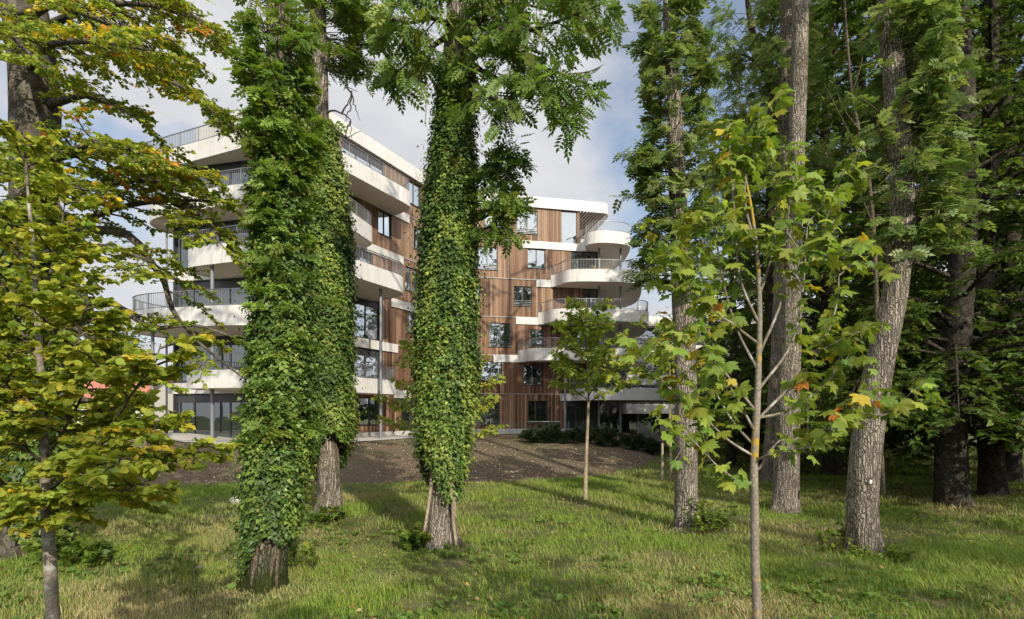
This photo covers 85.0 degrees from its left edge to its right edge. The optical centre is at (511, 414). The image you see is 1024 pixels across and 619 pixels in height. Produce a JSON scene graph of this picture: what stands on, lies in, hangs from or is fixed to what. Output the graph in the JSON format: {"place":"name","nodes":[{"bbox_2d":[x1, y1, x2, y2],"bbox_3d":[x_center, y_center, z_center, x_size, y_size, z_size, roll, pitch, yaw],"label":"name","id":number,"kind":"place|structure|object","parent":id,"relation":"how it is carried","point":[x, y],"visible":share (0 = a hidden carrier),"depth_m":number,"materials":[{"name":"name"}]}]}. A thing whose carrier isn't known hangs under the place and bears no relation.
{"place":"outdoors","nodes":[
{"label":"outdoors","id":0,"kind":"place"},
{"bbox_2d":[77,381,172,422],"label":"house","id":1,"kind":"structure","parent":0,"point":[161,394],"depth_m":61.62,"materials":[{"name":"tile"}]},
{"bbox_2d":[0,442,1023,618],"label":"grass","id":2,"kind":"structure","parent":0,"point":[954,579],"depth_m":9.47,"materials":[{"name":"green plant"}]},
{"bbox_2d":[0,431,1023,618],"bbox_3d":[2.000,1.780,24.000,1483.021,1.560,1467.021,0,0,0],"label":"ground","id":3,"kind":"structure","parent":0,"point":[491,461],"depth_m":12.16,"materials":[{"name":"green plant"}]},
{"bbox_2d":[21,528,114,567],"bbox_3d":[-7.374,2.247,9.403,1.433,0.637,0.983,0,0,0],"label":"leafy weed","id":4,"kind":"object","parent":3,"relation":"on","point":[88,550],"visible":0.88,"depth_m":9.23,"materials":[{"name":"green plant"}]},
{"bbox_2d":[80,307,156,363],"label":"distant tree","id":5,"kind":"object","parent":3,"relation":"on","point":[133,335],"visible":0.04,"depth_m":75.55,"materials":[{"name":"green plant"}]},
{"bbox_2d":[0,118,244,618],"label":"young hornbeam","id":6,"kind":"object","parent":3,"relation":"on","point":[120,461],"visible":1,"depth_m":3.42,"materials":[{"name":"green plant"}]},
{"bbox_2d":[0,0,255,560],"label":"beech tree","id":7,"kind":"object","parent":3,"relation":"on","point":[38,98],"visible":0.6,"depth_m":8.22,"materials":[{"name":"green plant"}]},
{"bbox_2d":[229,497,240,503],"bbox_3d":[-7.724,2.425,15.600,0.334,0.251,0.270,0,0,0],"label":"boulder","id":8,"kind":"object","parent":3,"relation":"on","point":[231,499],"visible":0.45,"depth_m":15.51,"materials":[{"name":"stone"}]},
{"bbox_2d":[220,0,346,594],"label":"ash tree","id":9,"kind":"object","parent":3,"relation":"on","point":[281,144],"visible":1,"depth_m":7.83,"materials":[{"name":"green plant"}]},
{"bbox_2d":[288,541,320,572],"bbox_3d":[-3.408,2.283,9.019,0.584,0.496,0.497,0,0,-31],"label":"leafy weed","id":10,"kind":"object","parent":3,"relation":"on","point":[313,556],"visible":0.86,"depth_m":8.98,"materials":[{"name":"green plant"}]},
{"bbox_2d":[258,0,390,516],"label":"ash tree","id":11,"kind":"object","parent":3,"relation":"on","point":[333,225],"visible":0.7,"depth_m":13.43,"materials":[{"name":"green plant"}]},
{"bbox_2d":[302,504,350,525],"bbox_3d":[-4.314,2.295,12.934,1.154,0.465,0.865,0,0,0],"label":"leafy weed","id":12,"kind":"object","parent":3,"relation":"on","point":[317,518],"visible":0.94,"depth_m":12.82,"materials":[{"name":"green plant"}]},
{"bbox_2d":[157,429,519,443],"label":"terrace","id":13,"kind":"structure","parent":3,"relation":"on","point":[186,437],"depth_m":28.62,"materials":[{"name":"beige concrete"}]},
{"bbox_2d":[490,420,568,434],"bbox_3d":[1.262,0.958,39.004,5.593,1.163,0.057,0,0,-8],"label":"wire fence","id":14,"kind":"object","parent":13,"relation":"on","point":[529,424],"visible":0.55,"depth_m":38.98,"materials":[{"name":"metal"}]},
{"bbox_2d":[105,437,650,484],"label":"pebbles","id":15,"kind":"object","parent":3,"relation":"on","point":[470,472],"visible":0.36,"depth_m":24.63,"materials":[{"name":"gravel"}]},
{"bbox_2d":[131,107,670,438],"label":"apartment building","id":16,"kind":"structure","parent":3,"relation":"on","point":[538,280],"depth_m":37.16,"materials":[{"name":"concrete"}]},
{"bbox_2d":[175,394,248,437],"bbox_3d":[-15.042,0.105,28.895,5.599,2.310,0.200,0,0,14],"label":"window","id":17,"kind":"structure","parent":16,"relation":"in","point":[224,404],"depth_m":29.02,"materials":[{"name":"glass"}]},
{"bbox_2d":[175,336,250,381],"bbox_3d":[-15.042,-2.860,28.895,5.599,2.280,0.200,0,0,14],"label":"window","id":18,"kind":"structure","parent":16,"relation":"in","point":[231,343],"depth_m":28.83,"materials":[{"name":"glass"}]},
{"bbox_2d":[175,221,252,268],"bbox_3d":[-15.042,-8.765,28.895,5.599,2.290,0.200,0,0,14],"label":"window","id":19,"kind":"structure","parent":16,"relation":"in","point":[183,253],"depth_m":29.35,"materials":[{"name":"glass"}]},
{"bbox_2d":[175,161,252,193],"bbox_3d":[-15.042,-11.725,28.895,5.599,2.290,0.200,0,0,14],"label":"window","id":20,"kind":"structure","parent":16,"relation":"in","point":[233,176],"depth_m":28.74,"materials":[{"name":"glass"}]},
{"bbox_2d":[175,278,254,306],"bbox_3d":[-15.042,-5.810,28.895,5.599,2.280,0.200,0,0,14],"label":"window","id":21,"kind":"structure","parent":16,"relation":"in","point":[228,283],"depth_m":28.93,"materials":[{"name":"glass"}]},
{"bbox_2d":[349,195,355,212],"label":"window","id":22,"kind":"structure","parent":16,"relation":"in","point":[353,198],"depth_m":33.02,"materials":[{"name":"glass"}]},
{"bbox_2d":[342,139,382,174],"bbox_3d":[-9.037,-14.700,33.879,0.200,2.440,3.746,0,0,27],"label":"window","id":23,"kind":"structure","parent":16,"relation":"in","point":[355,152],"depth_m":33.71,"materials":[{"name":"glass"}]},
{"bbox_2d":[355,248,370,263],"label":"window","id":24,"kind":"structure","parent":16,"relation":"in","point":[355,248],"depth_m":33.89,"materials":[{"name":"glass"}]},
{"bbox_2d":[351,297,378,340],"bbox_3d":[-9.220,-5.840,33.513,0.200,2.420,3.666,0,0,27],"label":"window","id":25,"kind":"structure","parent":16,"relation":"in","point":[369,322],"depth_m":34.27,"materials":[{"name":"glass"}]},
{"bbox_2d":[353,347,378,378],"bbox_3d":[-9.220,-2.830,33.513,0.200,2.340,3.666,0,0,27],"label":"window","id":26,"kind":"structure","parent":16,"relation":"in","point":[367,356],"depth_m":34.27,"materials":[{"name":"glass"}]},
{"bbox_2d":[359,397,378,425],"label":"window","id":27,"kind":"structure","parent":16,"relation":"in","point":[369,418],"depth_m":34.28,"materials":[{"name":"glass"}]},
{"bbox_2d":[378,209,392,238],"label":"window","id":28,"kind":"structure","parent":16,"relation":"in","point":[384,219],"depth_m":35.72,"materials":[{"name":"glass"}]},
{"bbox_2d":[401,398,416,430],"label":"window","id":29,"kind":"structure","parent":16,"relation":"in","point":[405,415],"depth_m":37.84,"materials":[{"name":"glass"}]},
{"bbox_2d":[405,266,416,292],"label":"window","id":30,"kind":"structure","parent":16,"relation":"in","point":[408,270],"depth_m":38.02,"materials":[{"name":"glass"}]},
{"bbox_2d":[409,311,414,333],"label":"window","id":31,"kind":"structure","parent":16,"relation":"in","point":[410,318],"depth_m":38.13,"materials":[{"name":"glass"}]},
{"bbox_2d":[409,180,420,208],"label":"window","id":32,"kind":"structure","parent":16,"relation":"in","point":[414,193],"depth_m":38.54,"materials":[{"name":"glass"}]},
{"bbox_2d":[413,226,419,249],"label":"window","id":33,"kind":"structure","parent":16,"relation":"in","point":[415,227],"depth_m":38.65,"materials":[{"name":"glass"}]},
{"bbox_2d":[475,399,498,425],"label":"window","id":34,"kind":"structure","parent":16,"relation":"in","point":[493,414],"depth_m":42.76,"materials":[{"name":"glass"}]},
{"bbox_2d":[477,246,497,270],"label":"window","id":35,"kind":"structure","parent":16,"relation":"in","point":[490,261],"depth_m":42.73,"materials":[{"name":"glass"}]},
{"bbox_2d":[480,361,501,380],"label":"window","id":36,"kind":"structure","parent":16,"relation":"in","point":[493,367],"depth_m":42.79,"materials":[{"name":"glass"}]},
{"bbox_2d":[485,216,500,227],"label":"window","id":37,"kind":"structure","parent":16,"relation":"in","point":[486,224],"depth_m":42.74,"materials":[{"name":"glass"}]},
{"bbox_2d":[489,323,511,347],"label":"window","id":38,"kind":"structure","parent":16,"relation":"in","point":[499,333],"depth_m":42.89,"materials":[{"name":"glass"}]},
{"bbox_2d":[513,286,531,306],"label":"window","id":39,"kind":"structure","parent":16,"relation":"in","point":[522,294],"depth_m":43.27,"materials":[{"name":"glass"}]},
{"bbox_2d":[517,211,538,234],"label":"window","id":40,"kind":"structure","parent":16,"relation":"in","point":[529,225],"depth_m":43.38,"materials":[{"name":"glass"}]},
{"bbox_2d":[524,365,541,385],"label":"window","id":41,"kind":"structure","parent":16,"relation":"in","point":[532,373],"depth_m":43.44,"materials":[{"name":"glass"}]},
{"bbox_2d":[527,248,545,268],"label":"window","id":42,"kind":"structure","parent":16,"relation":"in","point":[536,257],"depth_m":43.51,"materials":[{"name":"glass"}]},
{"bbox_2d":[530,329,542,344],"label":"window","id":43,"kind":"structure","parent":16,"relation":"in","point":[534,333],"depth_m":43.52,"materials":[{"name":"glass"}]},
{"bbox_2d":[528,401,548,422],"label":"window","id":44,"kind":"structure","parent":16,"relation":"in","point":[537,410],"depth_m":43.55,"materials":[{"name":"glass"}]},
{"bbox_2d":[561,211,576,243],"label":"window","id":45,"kind":"structure","parent":16,"relation":"in","point":[568,218],"depth_m":44.08,"materials":[{"name":"glass"}]},
{"bbox_2d":[566,401,597,430],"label":"window","id":46,"kind":"structure","parent":16,"relation":"in","point":[576,411],"depth_m":44.27,"materials":[{"name":"glass"}]},
{"bbox_2d":[567,367,597,388],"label":"window","id":47,"kind":"structure","parent":16,"relation":"in","point":[577,369],"depth_m":44.25,"materials":[{"name":"glass"}]},
{"bbox_2d":[568,326,597,347],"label":"window","id":48,"kind":"structure","parent":16,"relation":"in","point":[576,333],"depth_m":44.26,"materials":[{"name":"glass"}]},
{"bbox_2d":[571,251,597,268],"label":"window","id":49,"kind":"structure","parent":16,"relation":"in","point":[574,254],"depth_m":44.36,"materials":[{"name":"glass"}]},
{"bbox_2d":[583,289,597,307],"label":"window","id":50,"kind":"structure","parent":16,"relation":"in","point":[587,293],"depth_m":44.44,"materials":[{"name":"glass"}]},
{"bbox_2d":[398,521,430,551],"bbox_3d":[-1.810,2.263,10.422,0.712,0.506,0.608,0,0,-19],"label":"leafy weed","id":51,"kind":"object","parent":3,"relation":"on","point":[413,538],"visible":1,"depth_m":10.31,"materials":[{"name":"green plant"}]},
{"bbox_2d":[371,339,508,443],"bbox_3d":[-1.911,0.097,15.148,3.673,5.005,4.067,0,0,0],"label":"maple sapling","id":52,"kind":"object","parent":3,"relation":"on","point":[482,432],"visible":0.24,"depth_m":14.95,"materials":[{"name":"green plant"}]},
{"bbox_2d":[363,0,631,549],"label":"ash tree","id":53,"kind":"object","parent":3,"relation":"on","point":[446,361],"visible":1,"depth_m":10.25,"materials":[{"name":"green plant"}]},
{"bbox_2d":[0,517,1023,618],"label":"ground weeds","id":54,"kind":"object","parent":3,"relation":"on","point":[559,596],"visible":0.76,"depth_m":7.86,"materials":[{"name":"green plant"}]},
{"bbox_2d":[517,428,533,440],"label":"yew shrub","id":55,"kind":"object","parent":3,"relation":"on","point":[524,434],"visible":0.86,"depth_m":33.36,"materials":[{"name":"green plant"}]},
{"bbox_2d":[528,427,546,442],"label":"yew shrub","id":56,"kind":"object","parent":3,"relation":"on","point":[535,438],"visible":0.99,"depth_m":33.14,"materials":[{"name":"green plant"}]},
{"bbox_2d":[536,422,561,442],"bbox_3d":[2.290,1.105,33.506,1.638,1.324,1.420,0,0,-21],"label":"yew shrub","id":57,"kind":"object","parent":3,"relation":"on","point":[546,438],"visible":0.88,"depth_m":33.39,"materials":[{"name":"green plant"}]},
{"bbox_2d":[547,427,566,442],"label":"yew shrub","id":58,"kind":"object","parent":3,"relation":"on","point":[551,433],"visible":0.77,"depth_m":33.31,"materials":[{"name":"green plant"}]},
{"bbox_2d":[557,430,574,443],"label":"yew shrub","id":59,"kind":"object","parent":3,"relation":"on","point":[566,440],"visible":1,"depth_m":33.13,"materials":[{"name":"green plant"}]},
{"bbox_2d":[565,429,580,442],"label":"yew shrub","id":60,"kind":"object","parent":3,"relation":"on","point":[572,438],"visible":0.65,"depth_m":33.64,"materials":[{"name":"green plant"}]},
{"bbox_2d":[573,426,593,443],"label":"yew shrub","id":61,"kind":"object","parent":3,"relation":"on","point":[579,431],"visible":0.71,"depth_m":33.90,"materials":[{"name":"green plant"}]},
{"bbox_2d":[580,428,598,443],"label":"yew shrub","id":62,"kind":"object","parent":3,"relation":"on","point":[591,437],"visible":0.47,"depth_m":33.70,"materials":[{"name":"green plant"}]},
{"bbox_2d":[547,296,642,499],"bbox_3d":[2.338,-0.419,16.436,2.586,6.013,2.894,0,0,-38],"label":"maple sapling","id":63,"kind":"object","parent":3,"relation":"on","point":[601,352],"visible":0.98,"depth_m":16.18,"materials":[{"name":"green plant"}]},
{"bbox_2d":[589,425,611,445],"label":"yew shrub","id":64,"kind":"object","parent":3,"relation":"on","point":[599,440],"visible":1,"depth_m":32.98,"materials":[{"name":"green plant"}]},
{"bbox_2d":[600,434,617,445],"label":"yew shrub","id":65,"kind":"object","parent":3,"relation":"on","point":[611,438],"visible":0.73,"depth_m":33.45,"materials":[{"name":"green plant"}]},
{"bbox_2d":[609,431,624,445],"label":"yew shrub","id":66,"kind":"object","parent":3,"relation":"on","point":[616,434],"visible":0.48,"depth_m":34.02,"materials":[{"name":"green plant"}]},
{"bbox_2d":[618,434,636,448],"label":"yew shrub","id":67,"kind":"object","parent":3,"relation":"on","point":[624,440],"visible":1,"depth_m":33.00,"materials":[{"name":"green plant"}]},
{"bbox_2d":[627,433,643,450],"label":"yew shrub","id":68,"kind":"object","parent":3,"relation":"on","point":[633,436],"visible":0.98,"depth_m":33.03,"materials":[{"name":"green plant"}]},
{"bbox_2d":[634,438,652,450],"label":"yew shrub","id":69,"kind":"object","parent":3,"relation":"on","point":[643,443],"visible":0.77,"depth_m":33.36,"materials":[{"name":"green plant"}]},
{"bbox_2d":[637,423,662,442],"bbox_3d":[9.428,1.509,38.250,0.020,1.862,3.703,0,0,-14],"label":"slat screen","id":70,"kind":"object","parent":3,"relation":"on","point":[644,430],"visible":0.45,"depth_m":38.53,"materials":[{"name":"metal"}]},
{"bbox_2d":[643,436,657,453],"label":"yew shrub","id":71,"kind":"object","parent":3,"relation":"on","point":[651,440],"visible":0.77,"depth_m":33.32,"materials":[{"name":"green plant"}]},
{"bbox_2d":[652,440,669,455],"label":"yew shrub","id":72,"kind":"object","parent":3,"relation":"on","point":[658,446],"visible":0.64,"depth_m":33.47,"materials":[{"name":"green plant"}]},
{"bbox_2d":[661,443,663,480],"bbox_3d":[5.652,1.821,21.000,0.095,1.507,0.100,0,0,0],"label":"wooden stake","id":73,"kind":"object","parent":3,"relation":"on","point":[662,461],"visible":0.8,"depth_m":20.97,"materials":[{"name":"brown wood"}]},
{"bbox_2d":[628,319,702,479],"bbox_3d":[5.860,-0.609,21.079,2.546,6.383,2.558,0,0,-42],"label":"maple sapling","id":74,"kind":"object","parent":3,"relation":"on","point":[641,372],"visible":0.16,"depth_m":20.97,"materials":[{"name":"green plant"}]},
{"bbox_2d":[610,0,731,531],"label":"ash tree","id":75,"kind":"object","parent":3,"relation":"on","point":[648,165],"visible":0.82,"depth_m":11.88,"materials":[{"name":"green plant"}]},
{"bbox_2d":[667,276,748,453],"bbox_3d":[12.468,-3.088,35.411,5.642,11.319,5.682,0,0,8],"label":"beech tree","id":76,"kind":"object","parent":3,"relation":"on","point":[745,441],"visible":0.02,"depth_m":35.26,"materials":[{"name":"green plant"}]},
{"bbox_2d":[680,497,737,537],"bbox_3d":[4.081,2.124,11.601,1.257,0.753,0.766,0,0,-14],"label":"leafy weed","id":77,"kind":"object","parent":3,"relation":"on","point":[715,523],"visible":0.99,"depth_m":11.57,"materials":[{"name":"green plant"}]},
{"bbox_2d":[694,195,767,463],"bbox_3d":[11.290,-4.116,28.448,5.560,13.454,6.335,0,0,-8],"label":"beech tree","id":78,"kind":"object","parent":3,"relation":"on","point":[730,447],"visible":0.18,"depth_m":28.23,"materials":[{"name":"green plant"}]},
{"bbox_2d":[697,195,805,449],"bbox_3d":[16.741,-6.755,40.055,9.471,18.865,9.404,0,0,-36],"label":"beech tree","id":79,"kind":"object","parent":3,"relation":"on","point":[748,446],"visible":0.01,"depth_m":39.97,"materials":[{"name":"green plant"}]},
{"bbox_2d":[698,0,846,373],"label":"ash tree","id":80,"kind":"object","parent":3,"relation":"on","point":[735,59],"visible":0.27,"depth_m":22.68,"materials":[{"name":"green plant"}]},
{"bbox_2d":[699,87,851,428],"bbox_3d":[15.392,-8.185,33.127,8.968,21.700,10.217,0,0,11],"label":"beech tree","id":81,"kind":"object","parent":3,"relation":"on","point":[764,317],"visible":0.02,"depth_m":32.54,"materials":[{"name":"green plant"}]},
{"bbox_2d":[737,250,813,375],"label":"beech tree","id":82,"kind":"object","parent":3,"relation":"on","point":[755,295],"depth_m":52.02,"materials":[{"name":"green plant"}]},
{"bbox_2d":[614,83,946,618],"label":"maple sapling","id":83,"kind":"object","parent":3,"relation":"on","point":[824,341],"visible":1,"depth_m":3.47,"materials":[{"name":"green plant"}]},
{"bbox_2d":[730,0,846,483],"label":"ash tree","id":84,"kind":"object","parent":3,"relation":"on","point":[764,48],"visible":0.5,"depth_m":20.27,"materials":[{"name":"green plant"}]},
{"bbox_2d":[769,0,808,514],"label":"ash tree","id":85,"kind":"object","parent":3,"relation":"on","point":[786,488],"visible":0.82,"depth_m":14.21,"materials":[{"name":"grey plant"}]},
{"bbox_2d":[702,0,972,475],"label":"beech tree","id":86,"kind":"object","parent":3,"relation":"on","point":[831,461],"visible":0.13,"depth_m":23.13,"materials":[{"name":"green plant"}]},
{"bbox_2d":[810,519,880,553],"bbox_3d":[6.137,2.205,10.248,1.229,0.597,0.878,0,0,0],"label":"leafy weed","id":87,"kind":"object","parent":3,"relation":"on","point":[833,533],"visible":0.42,"depth_m":10.30,"materials":[{"name":"green plant"}]},
{"bbox_2d":[805,137,885,447],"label":"beech tree","id":88,"kind":"object","parent":3,"relation":"on","point":[842,211],"depth_m":41.81,"materials":[{"name":"green plant"}]},
{"bbox_2d":[762,0,945,435],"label":"beech tree","id":89,"kind":"object","parent":3,"relation":"on","point":[814,281],"visible":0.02,"depth_m":26.80,"materials":[{"name":"green plant"}]},
{"bbox_2d":[824,0,885,492],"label":"tree","id":90,"kind":"object","parent":3,"relation":"on","point":[871,215],"visible":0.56,"depth_m":12.57,"materials":[{"name":"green plant"}]},
{"bbox_2d":[804,69,933,454],"bbox_3d":[20.818,-9.232,33.975,11.239,23.870,9.864,0,0,44],"label":"beech tree","id":91,"kind":"object","parent":3,"relation":"on","point":[853,225],"visible":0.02,"depth_m":33.62,"materials":[{"name":"green plant"}]},
{"bbox_2d":[848,544,915,564],"bbox_3d":[6.308,2.345,9.541,1.097,0.312,0.632,0,0,13],"label":"leafy weed","id":92,"kind":"object","parent":3,"relation":"on","point":[897,553],"visible":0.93,"depth_m":9.49,"materials":[{"name":"green plant"}]},
{"bbox_2d":[846,151,935,443],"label":"beech tree","id":93,"kind":"object","parent":3,"relation":"on","point":[915,291],"visible":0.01,"depth_m":47.74,"materials":[{"name":"green plant"}]},
{"bbox_2d":[763,0,1023,507],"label":"beech tree","id":94,"kind":"object","parent":3,"relation":"on","point":[956,354],"visible":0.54,"depth_m":14.86,"materials":[{"name":"green plant"}]},
{"bbox_2d":[825,0,998,555],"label":"ash tree","id":95,"kind":"object","parent":3,"relation":"on","point":[906,126],"visible":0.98,"depth_m":9.82,"materials":[{"name":"green plant"}]},
{"bbox_2d":[827,0,1023,496],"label":"beech tree","id":96,"kind":"object","parent":3,"relation":"on","point":[992,480],"visible":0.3,"depth_m":16.99,"materials":[{"name":"green plant"}]},
{"bbox_2d":[893,0,1023,440],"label":"beech tree","id":97,"kind":"object","parent":3,"relation":"on","point":[996,248],"visible":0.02,"depth_m":25.08,"materials":[{"name":"green plant"}]},
{"bbox_2d":[903,0,1023,482],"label":"beech tree","id":98,"kind":"object","parent":3,"relation":"on","point":[1014,464],"visible":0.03,"depth_m":20.60,"materials":[{"name":"green plant"}]},
{"bbox_2d":[914,61,1023,436],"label":"beech tree","id":99,"kind":"object","parent":3,"relation":"on","point":[1021,198],"depth_m":31.44,"materials":[{"name":"green plant"}]},
{"bbox_2d":[0,439,1023,618],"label":"fallen leaves","id":100,"kind":"object","parent":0,"point":[522,617],"depth_m":9.89,"materials":[{"name":"brown plant"}]},
{"bbox_2d":[0,0,1023,366],"label":"sky","id":101,"kind":"structure","parent":0,"point":[590,174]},
{"bbox_2d":[599,306,814,438],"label":"building","id":102,"kind":"structure","parent":0,"point":[634,414],"depth_m":55.81,"materials":[{"name":"metal"}]},
{"bbox_2d":[599,339,618,346],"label":"window","id":103,"kind":"structure","parent":102,"relation":"in","point":[614,345],"depth_m":55.71,"materials":[{"name":"glass"}]},
{"bbox_2d":[600,415,618,431],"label":"window","id":104,"kind":"structure","parent":102,"relation":"in","point":[610,420],"depth_m":55.77,"materials":[{"name":"glass"}]},
{"bbox_2d":[600,387,618,403],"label":"window","id":105,"kind":"structure","parent":102,"relation":"in","point":[600,387],"depth_m":55.75,"materials":[{"name":"glass"}]},
{"bbox_2d":[623,415,654,436],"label":"window","id":106,"kind":"structure","parent":102,"relation":"in","point":[629,421],"depth_m":56.03,"materials":[{"name":"glass"}]},
{"bbox_2d":[623,387,654,403],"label":"window","id":107,"kind":"structure","parent":102,"relation":"in","point":[624,387],"depth_m":56.08,"materials":[{"name":"glass"}]},
{"bbox_2d":[623,362,654,375],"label":"window","id":108,"kind":"structure","parent":102,"relation":"in","point":[649,370],"depth_m":56.18,"materials":[{"name":"glass"}]},
{"bbox_2d":[625,329,654,344],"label":"window","id":109,"kind":"structure","parent":102,"relation":"in","point":[648,333],"depth_m":56.16,"materials":[{"name":"glass"}]},
{"bbox_2d":[660,415,674,433],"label":"window","id":110,"kind":"structure","parent":102,"relation":"in","point":[662,428],"depth_m":56.36,"materials":[{"name":"glass"}]}
]}

